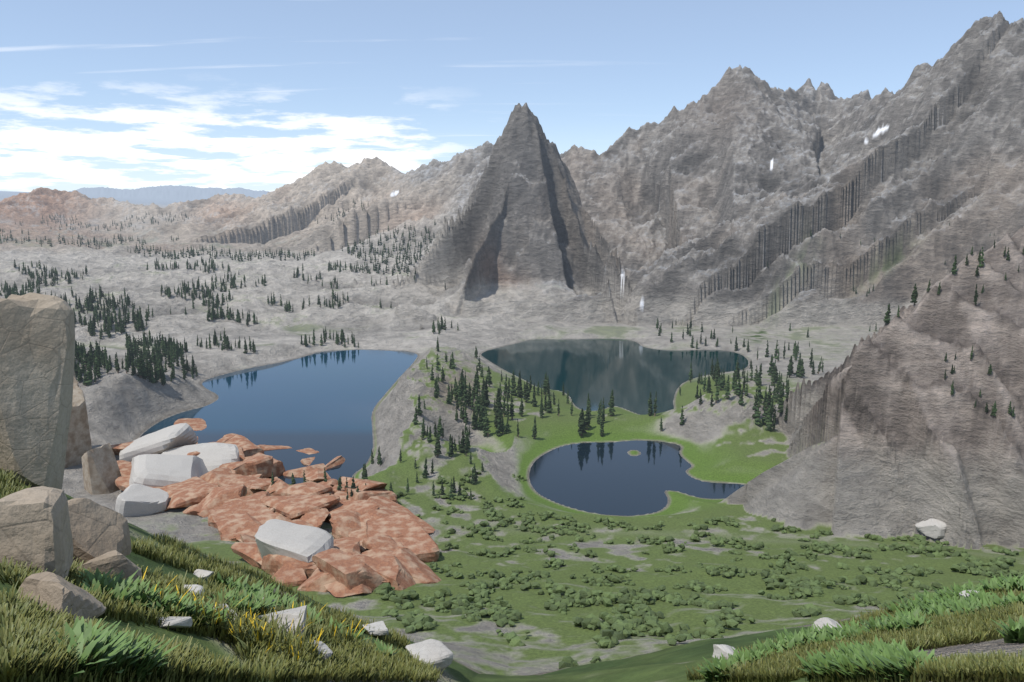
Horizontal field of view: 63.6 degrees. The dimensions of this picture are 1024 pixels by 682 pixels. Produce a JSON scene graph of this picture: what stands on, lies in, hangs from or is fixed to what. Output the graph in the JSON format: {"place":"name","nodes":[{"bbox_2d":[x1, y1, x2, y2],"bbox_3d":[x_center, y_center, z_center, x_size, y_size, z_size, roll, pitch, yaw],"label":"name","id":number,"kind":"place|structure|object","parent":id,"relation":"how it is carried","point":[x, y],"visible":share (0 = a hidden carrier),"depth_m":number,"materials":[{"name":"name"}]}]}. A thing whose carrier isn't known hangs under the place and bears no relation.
{"place":"outdoors","nodes":[
{"label":"outdoors","id":0,"kind":"place"},
{"bbox_2d":[147,339,747,515],"bbox_3d":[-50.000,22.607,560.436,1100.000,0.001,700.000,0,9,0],"label":"lake water","id":1,"kind":"structure","parent":0,"point":[312,405],"depth_m":470.93,"materials":[{"name":"liquid"}]},
{"bbox_2d":[0,11,1023,681],"bbox_3d":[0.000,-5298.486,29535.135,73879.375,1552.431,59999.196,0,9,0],"label":"terrain","id":2,"kind":"structure","parent":0,"point":[722,199],"depth_m":752.37,"materials":[{"name":"stone"}]},
{"bbox_2d":[0,296,140,621],"bbox_3d":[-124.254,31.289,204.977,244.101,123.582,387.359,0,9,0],"label":"boulders","id":3,"kind":"object","parent":2,"relation":"on","point":[47,444],"visible":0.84,"depth_m":11.39,"materials":[{"name":"stone"}]},
{"bbox_2d":[72,363,76,380],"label":"conifer","id":4,"kind":"object","parent":2,"relation":"on","point":[73,373],"visible":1,"depth_m":424.23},
{"bbox_2d":[73,356,78,375],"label":"conifer","id":5,"kind":"object","parent":2,"relation":"on","point":[75,366],"visible":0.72,"depth_m":432.60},
{"bbox_2d":[77,369,82,382],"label":"conifer","id":6,"kind":"object","parent":2,"relation":"on","point":[79,379],"visible":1,"depth_m":422.30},
{"bbox_2d":[80,356,85,372],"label":"conifer","id":7,"kind":"object","parent":2,"relation":"on","point":[82,366],"visible":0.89,"depth_m":438.54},
{"bbox_2d":[83,346,87,366],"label":"conifer","id":8,"kind":"object","parent":2,"relation":"on","point":[85,358],"visible":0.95,"depth_m":457.77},
{"bbox_2d":[85,362,91,385],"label":"conifer","id":9,"kind":"object","parent":2,"relation":"on","point":[88,381],"visible":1,"depth_m":421.82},
{"bbox_2d":[96,362,101,377],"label":"conifer","id":10,"kind":"object","parent":2,"relation":"on","point":[98,372],"visible":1,"depth_m":428.04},
{"bbox_2d":[115,352,119,373],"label":"conifer","id":11,"kind":"object","parent":2,"relation":"on","point":[117,366],"visible":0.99,"depth_m":443.98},
{"bbox_2d":[124,352,128,373],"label":"conifer","id":12,"kind":"object","parent":2,"relation":"on","point":[126,366],"visible":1,"depth_m":439.19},
{"bbox_2d":[137,357,141,377],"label":"conifer","id":13,"kind":"object","parent":2,"relation":"on","point":[139,369],"visible":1,"depth_m":444.31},
{"bbox_2d":[138,315,144,328],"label":"conifer","id":14,"kind":"object","parent":2,"relation":"on","point":[140,323],"visible":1,"depth_m":649.60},
{"bbox_2d":[137,355,146,377],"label":"conifer","id":15,"kind":"object","parent":2,"relation":"on","point":[141,363],"visible":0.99,"depth_m":446.52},
{"bbox_2d":[149,366,155,382],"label":"conifer","id":16,"kind":"object","parent":2,"relation":"on","point":[152,374],"visible":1,"depth_m":451.03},
{"bbox_2d":[161,368,164,385],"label":"conifer","id":17,"kind":"object","parent":2,"relation":"on","point":[162,380],"visible":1,"depth_m":457.09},
{"bbox_2d":[42,568,398,681],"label":"leafy plants","id":18,"kind":"object","parent":2,"relation":"on","point":[110,643],"visible":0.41,"depth_m":5.51,"materials":[{"name":"plant"}]},
{"bbox_2d":[0,467,442,681],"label":"grass tufts","id":19,"kind":"object","parent":2,"relation":"on","point":[26,641],"visible":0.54,"depth_m":5.47,"materials":[{"name":"plant"}]},
{"bbox_2d":[114,566,367,666],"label":"wildflowers","id":20,"kind":"object","parent":2,"relation":"on","point":[257,632],"visible":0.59,"depth_m":6.01,"materials":[{"name":"plant"}]},
{"bbox_2d":[117,423,438,599],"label":"rock outcrop","id":21,"kind":"object","parent":2,"relation":"on","point":[381,543],"visible":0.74,"depth_m":261.11,"materials":[{"name":"stone"}]},
{"bbox_2d":[336,478,342,492],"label":"conifer","id":22,"kind":"object","parent":2,"relation":"on","point":[339,487],"visible":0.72,"depth_m":284.29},
{"bbox_2d":[377,450,382,464],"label":"conifer","id":23,"kind":"object","parent":2,"relation":"on","point":[379,458],"visible":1,"depth_m":336.04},
{"bbox_2d":[412,406,418,424],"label":"conifer","id":24,"kind":"object","parent":2,"relation":"on","point":[415,420],"visible":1,"depth_m":368.99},
{"bbox_2d":[417,395,422,414],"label":"conifer","id":25,"kind":"object","parent":2,"relation":"on","point":[419,411],"visible":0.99,"depth_m":375.39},
{"bbox_2d":[420,418,424,439],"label":"conifer","id":26,"kind":"object","parent":2,"relation":"on","point":[422,432],"visible":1,"depth_m":346.97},
{"bbox_2d":[422,458,428,477],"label":"conifer","id":27,"kind":"object","parent":2,"relation":"on","point":[425,473],"visible":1,"depth_m":314.47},
{"bbox_2d":[427,426,431,441],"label":"conifer","id":28,"kind":"object","parent":2,"relation":"on","point":[429,438],"visible":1,"depth_m":344.42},
{"bbox_2d":[434,379,438,397],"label":"conifer","id":29,"kind":"object","parent":2,"relation":"on","point":[436,394],"visible":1,"depth_m":404.78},
{"bbox_2d":[434,433,441,456],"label":"conifer","id":30,"kind":"object","parent":2,"relation":"on","point":[437,448],"visible":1,"depth_m":329.38,"materials":[{"name":"plant"}]},
{"bbox_2d":[435,353,440,369],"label":"conifer","id":31,"kind":"object","parent":2,"relation":"on","point":[437,364],"visible":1,"depth_m":476.96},
{"bbox_2d":[437,416,442,437],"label":"conifer","id":32,"kind":"object","parent":2,"relation":"on","point":[439,428],"visible":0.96,"depth_m":347.11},
{"bbox_2d":[447,434,452,456],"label":"conifer","id":33,"kind":"object","parent":2,"relation":"on","point":[449,452],"visible":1,"depth_m":334.22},
{"bbox_2d":[447,384,452,403],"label":"conifer","id":34,"kind":"object","parent":2,"relation":"on","point":[449,396],"visible":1,"depth_m":403.95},
{"bbox_2d":[449,479,452,497],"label":"conifer","id":35,"kind":"object","parent":2,"relation":"on","point":[450,492],"visible":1,"depth_m":297.41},
{"bbox_2d":[451,352,455,368],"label":"conifer","id":36,"kind":"object","parent":2,"relation":"on","point":[453,364],"visible":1,"depth_m":491.74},
{"bbox_2d":[452,476,456,492],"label":"conifer","id":37,"kind":"object","parent":2,"relation":"on","point":[453,487],"visible":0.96,"depth_m":303.89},
{"bbox_2d":[454,382,457,399],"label":"conifer","id":38,"kind":"object","parent":2,"relation":"on","point":[456,391],"visible":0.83,"depth_m":414.01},
{"bbox_2d":[457,380,462,404],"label":"conifer","id":39,"kind":"object","parent":2,"relation":"on","point":[460,399],"visible":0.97,"depth_m":409.19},
{"bbox_2d":[460,375,463,398],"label":"conifer","id":40,"kind":"object","parent":2,"relation":"on","point":[461,384],"visible":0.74,"depth_m":422.02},
{"bbox_2d":[460,429,464,452],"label":"conifer","id":41,"kind":"object","parent":2,"relation":"on","point":[462,447],"visible":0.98,"depth_m":339.63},
{"bbox_2d":[462,380,468,407],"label":"conifer","id":42,"kind":"object","parent":2,"relation":"on","point":[465,396],"visible":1,"depth_m":407.52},
{"bbox_2d":[463,404,468,422],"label":"conifer","id":43,"kind":"object","parent":2,"relation":"on","point":[465,415],"visible":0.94,"depth_m":395.87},
{"bbox_2d":[464,430,469,449],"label":"conifer","id":44,"kind":"object","parent":2,"relation":"on","point":[467,439],"visible":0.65,"depth_m":341.70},
{"bbox_2d":[467,382,471,406],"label":"conifer","id":45,"kind":"object","parent":2,"relation":"on","point":[469,395],"visible":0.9,"depth_m":412.66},
{"bbox_2d":[471,390,473,410],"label":"conifer","id":46,"kind":"object","parent":2,"relation":"on","point":[472,402],"visible":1,"depth_m":407.64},
{"bbox_2d":[471,408,477,428],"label":"conifer","id":47,"kind":"object","parent":2,"relation":"on","point":[474,424],"visible":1,"depth_m":394.21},
{"bbox_2d":[472,376,476,398],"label":"conifer","id":48,"kind":"object","parent":2,"relation":"on","point":[474,385],"visible":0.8,"depth_m":434.19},
{"bbox_2d":[474,366,479,388],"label":"conifer","id":49,"kind":"object","parent":2,"relation":"on","point":[477,379],"visible":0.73,"depth_m":456.48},
{"bbox_2d":[474,385,480,412],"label":"conifer","id":50,"kind":"object","parent":2,"relation":"on","point":[477,402],"visible":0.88,"depth_m":407.56,"materials":[{"name":"plant"}]},
{"bbox_2d":[477,411,481,429],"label":"conifer","id":51,"kind":"object","parent":2,"relation":"on","point":[479,422],"visible":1,"depth_m":394.25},
{"bbox_2d":[480,406,483,428],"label":"conifer","id":52,"kind":"object","parent":2,"relation":"on","point":[482,417],"visible":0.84,"depth_m":394.43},
{"bbox_2d":[483,379,489,406],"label":"conifer","id":53,"kind":"object","parent":2,"relation":"on","point":[485,393],"visible":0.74,"depth_m":424.23,"materials":[{"name":"plant"}]},
{"bbox_2d":[483,407,490,436],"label":"conifer","id":54,"kind":"object","parent":2,"relation":"on","point":[486,423],"visible":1,"depth_m":389.05,"materials":[{"name":"plant"}]},
{"bbox_2d":[486,366,492,386],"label":"conifer","id":55,"kind":"object","parent":2,"relation":"on","point":[488,378],"visible":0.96,"depth_m":479.03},
{"bbox_2d":[494,389,499,412],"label":"conifer","id":56,"kind":"object","parent":2,"relation":"on","point":[497,396],"visible":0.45,"depth_m":417.42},
{"bbox_2d":[493,399,502,425],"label":"conifer","id":57,"kind":"object","parent":2,"relation":"on","point":[498,405],"visible":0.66,"depth_m":395.81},
{"bbox_2d":[495,409,502,435],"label":"conifer","id":58,"kind":"object","parent":2,"relation":"on","point":[499,430],"visible":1,"depth_m":388.57,"materials":[{"name":"plant"}]},
{"bbox_2d":[502,391,506,416],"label":"conifer","id":59,"kind":"object","parent":2,"relation":"on","point":[504,409],"visible":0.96,"depth_m":415.19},
{"bbox_2d":[503,374,506,397],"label":"conifer","id":60,"kind":"object","parent":2,"relation":"on","point":[505,387],"visible":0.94,"depth_m":458.25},
{"bbox_2d":[505,395,509,418],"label":"conifer","id":61,"kind":"object","parent":2,"relation":"on","point":[507,411],"visible":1,"depth_m":408.82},
{"bbox_2d":[505,417,510,432],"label":"conifer","id":62,"kind":"object","parent":2,"relation":"on","point":[507,430],"visible":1,"depth_m":390.95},
{"bbox_2d":[506,378,510,399],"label":"conifer","id":63,"kind":"object","parent":2,"relation":"on","point":[508,390],"visible":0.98,"depth_m":453.92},
{"bbox_2d":[509,395,514,419],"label":"conifer","id":64,"kind":"object","parent":2,"relation":"on","point":[511,410],"visible":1,"depth_m":410.66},
{"bbox_2d":[510,372,516,395],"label":"conifer","id":65,"kind":"object","parent":2,"relation":"on","point":[513,391],"visible":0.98,"depth_m":466.85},
{"bbox_2d":[517,376,523,396],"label":"conifer","id":66,"kind":"object","parent":2,"relation":"on","point":[519,391],"visible":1,"depth_m":463.66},
{"bbox_2d":[518,398,523,415],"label":"conifer","id":67,"kind":"object","parent":2,"relation":"on","point":[521,409],"visible":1,"depth_m":418.85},
{"bbox_2d":[523,380,529,401],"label":"conifer","id":68,"kind":"object","parent":2,"relation":"on","point":[526,391],"visible":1,"depth_m":451.84,"materials":[{"name":"plant"}]},
{"bbox_2d":[531,417,536,438],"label":"conifer","id":69,"kind":"object","parent":2,"relation":"on","point":[534,433],"visible":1,"depth_m":390.37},
{"bbox_2d":[531,383,537,406],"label":"conifer","id":70,"kind":"object","parent":2,"relation":"on","point":[534,402],"visible":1,"depth_m":443.84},
{"bbox_2d":[542,373,547,394],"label":"conifer","id":71,"kind":"object","parent":2,"relation":"on","point":[545,384],"visible":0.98,"depth_m":479.40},
{"bbox_2d":[120,428,970,666],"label":"white boulders","id":72,"kind":"object","parent":2,"relation":"on","point":[181,454],"visible":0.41,"depth_m":274.59,"materials":[{"name":"stone"}]},
{"bbox_2d":[545,392,552,412],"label":"conifer","id":73,"kind":"object","parent":2,"relation":"on","point":[548,408],"visible":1,"depth_m":431.11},
{"bbox_2d":[577,408,586,435],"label":"conifer","id":74,"kind":"object","parent":2,"relation":"on","point":[582,423],"visible":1,"depth_m":399.49,"materials":[{"name":"plant"}]},
{"bbox_2d":[584,407,591,429],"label":"conifer","id":75,"kind":"object","parent":2,"relation":"on","point":[587,419],"visible":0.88,"depth_m":406.41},
{"bbox_2d":[393,471,801,533],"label":"willow shrubs","id":76,"kind":"object","parent":2,"relation":"on","point":[496,515],"depth_m":276.21,"materials":[{"name":"plant"}]},
{"bbox_2d":[597,403,600,423],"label":"conifer","id":77,"kind":"object","parent":2,"relation":"on","point":[599,417],"visible":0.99,"depth_m":411.99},
{"bbox_2d":[599,413,603,435],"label":"conifer","id":78,"kind":"object","parent":2,"relation":"on","point":[601,427],"visible":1,"depth_m":401.13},
{"bbox_2d":[600,397,604,420],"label":"conifer","id":79,"kind":"object","parent":2,"relation":"on","point":[603,408],"visible":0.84,"depth_m":413.44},
{"bbox_2d":[608,389,615,415],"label":"conifer","id":80,"kind":"object","parent":2,"relation":"on","point":[611,403],"visible":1,"depth_m":426.14,"materials":[{"name":"plant"}]},
{"bbox_2d":[648,392,652,415],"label":"conifer","id":81,"kind":"object","parent":2,"relation":"on","point":[650,411],"visible":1,"depth_m":420.96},
{"bbox_2d":[653,391,656,415],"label":"conifer","id":82,"kind":"object","parent":2,"relation":"on","point":[655,406],"visible":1,"depth_m":418.87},
{"bbox_2d":[679,405,684,424],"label":"conifer","id":83,"kind":"object","parent":2,"relation":"on","point":[681,418],"visible":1,"depth_m":404.12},
{"bbox_2d":[688,362,692,381],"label":"conifer","id":84,"kind":"object","parent":2,"relation":"on","point":[690,376],"visible":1,"depth_m":529.27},
{"bbox_2d":[373,507,1023,668],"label":"willow shrubs","id":85,"kind":"object","parent":2,"relation":"on","point":[501,614],"visible":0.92,"depth_m":182.55,"materials":[{"name":"plant"}]},
{"bbox_2d":[702,370,706,391],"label":"conifer","id":86,"kind":"object","parent":2,"relation":"on","point":[704,384],"visible":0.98,"depth_m":487.47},
{"bbox_2d":[708,376,711,392],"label":"conifer","id":87,"kind":"object","parent":2,"relation":"on","point":[709,386],"visible":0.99,"depth_m":481.59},
{"bbox_2d":[714,378,719,402],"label":"conifer","id":88,"kind":"object","parent":2,"relation":"on","point":[716,398],"visible":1,"depth_m":404.44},
{"bbox_2d":[719,373,724,389],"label":"conifer","id":89,"kind":"object","parent":2,"relation":"on","point":[721,382],"visible":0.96,"depth_m":488.40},
{"bbox_2d":[724,375,730,398],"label":"conifer","id":90,"kind":"object","parent":2,"relation":"on","point":[727,387],"visible":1,"depth_m":404.92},
{"bbox_2d":[734,376,737,392],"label":"conifer","id":91,"kind":"object","parent":2,"relation":"on","point":[735,386],"visible":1,"depth_m":410.85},
{"bbox_2d":[736,374,741,395],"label":"conifer","id":92,"kind":"object","parent":2,"relation":"on","point":[738,388],"visible":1,"depth_m":410.06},
{"bbox_2d":[738,388,743,404],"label":"conifer","id":93,"kind":"object","parent":2,"relation":"on","point":[740,401],"visible":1,"depth_m":401.32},
{"bbox_2d":[742,371,745,391],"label":"conifer","id":94,"kind":"object","parent":2,"relation":"on","point":[744,381],"visible":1,"depth_m":413.15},
{"bbox_2d":[752,389,758,418],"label":"conifer","id":95,"kind":"object","parent":2,"relation":"on","point":[755,404],"visible":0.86,"depth_m":394.36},
{"bbox_2d":[755,398,761,425],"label":"conifer","id":96,"kind":"object","parent":2,"relation":"on","point":[758,420],"visible":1,"depth_m":388.68,"materials":[{"name":"plant"}]},
{"bbox_2d":[754,378,763,402],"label":"conifer","id":97,"kind":"object","parent":2,"relation":"on","point":[759,392],"visible":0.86,"depth_m":409.96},
{"bbox_2d":[755,363,762,385],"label":"conifer","id":98,"kind":"object","parent":2,"relation":"on","point":[758,375],"visible":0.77,"depth_m":501.11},
{"bbox_2d":[761,399,767,423],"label":"conifer","id":99,"kind":"object","parent":2,"relation":"on","point":[764,414],"visible":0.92,"depth_m":390.12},
{"bbox_2d":[762,392,768,409],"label":"conifer","id":100,"kind":"object","parent":2,"relation":"on","point":[765,398],"visible":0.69,"depth_m":401.38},
{"bbox_2d":[767,384,771,407],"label":"conifer","id":101,"kind":"object","parent":2,"relation":"on","point":[768,397],"visible":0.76,"depth_m":404.20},
{"bbox_2d":[765,405,774,430],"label":"conifer","id":102,"kind":"object","parent":2,"relation":"on","point":[768,425],"visible":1,"depth_m":385.07,"materials":[{"name":"plant"}]},
{"bbox_2d":[767,354,773,374],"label":"conifer","id":103,"kind":"object","parent":2,"relation":"on","point":[771,366],"visible":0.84,"depth_m":534.21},
{"bbox_2d":[774,340,777,358],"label":"conifer","id":104,"kind":"object","parent":2,"relation":"on","point":[776,353],"visible":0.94,"depth_m":602.60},
{"bbox_2d":[773,376,780,401],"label":"conifer","id":105,"kind":"object","parent":2,"relation":"on","point":[776,394],"visible":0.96,"depth_m":456.21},
{"bbox_2d":[777,389,783,412],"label":"conifer","id":106,"kind":"object","parent":2,"relation":"on","point":[781,402],"visible":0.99,"depth_m":393.91,"materials":[{"name":"plant"}]},
{"bbox_2d":[784,379,789,399],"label":"conifer","id":107,"kind":"object","parent":2,"relation":"on","point":[787,393],"visible":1,"depth_m":390.51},
{"bbox_2d":[787,356,792,377],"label":"conifer","id":108,"kind":"object","parent":2,"relation":"on","point":[790,371],"visible":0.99,"depth_m":527.50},
{"bbox_2d":[794,358,800,377],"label":"conifer","id":109,"kind":"object","parent":2,"relation":"on","point":[797,373],"visible":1,"depth_m":529.92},
{"bbox_2d":[799,359,804,377],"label":"conifer","id":110,"kind":"object","parent":2,"relation":"on","point":[802,371],"visible":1,"depth_m":526.74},
{"bbox_2d":[809,348,812,367],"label":"conifer","id":111,"kind":"object","parent":2,"relation":"on","point":[811,361],"visible":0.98,"depth_m":567.71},
{"bbox_2d":[685,584,1023,681],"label":"grass tufts","id":112,"kind":"object","parent":2,"relation":"on","point":[978,626],"visible":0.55,"depth_m":7.32,"materials":[{"name":"plant"}]},
{"bbox_2d":[695,573,1023,681],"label":"leafy plants","id":113,"kind":"object","parent":2,"relation":"on","point":[894,654],"visible":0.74,"depth_m":8.38,"materials":[{"name":"plant"}]},
{"bbox_2d":[883,303,890,322],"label":"conifer","id":114,"kind":"object","parent":2,"relation":"on","point":[887,319],"visible":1,"depth_m":334.15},
{"bbox_2d":[910,284,917,304],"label":"conifer","id":115,"kind":"object","parent":2,"relation":"on","point":[914,295],"visible":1,"depth_m":318.99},
{"bbox_2d":[951,255,956,274],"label":"conifer","id":116,"kind":"object","parent":2,"relation":"on","point":[953,271],"visible":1,"depth_m":278.17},
{"bbox_2d":[974,284,977,305],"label":"conifer","id":117,"kind":"object","parent":2,"relation":"on","point":[975,298],"visible":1,"depth_m":271.33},
{"bbox_2d":[978,247,983,266],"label":"conifer","id":118,"kind":"object","parent":2,"relation":"on","point":[981,263],"visible":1,"depth_m":276.90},
{"bbox_2d":[990,401,996,417],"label":"conifer","id":119,"kind":"object","parent":2,"relation":"on","point":[993,411],"visible":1,"depth_m":249.66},
{"bbox_2d":[0,0,1023,191],"label":"sky","id":120,"kind":"structure","parent":0,"point":[255,95],"materials":[{"name":"blue"}]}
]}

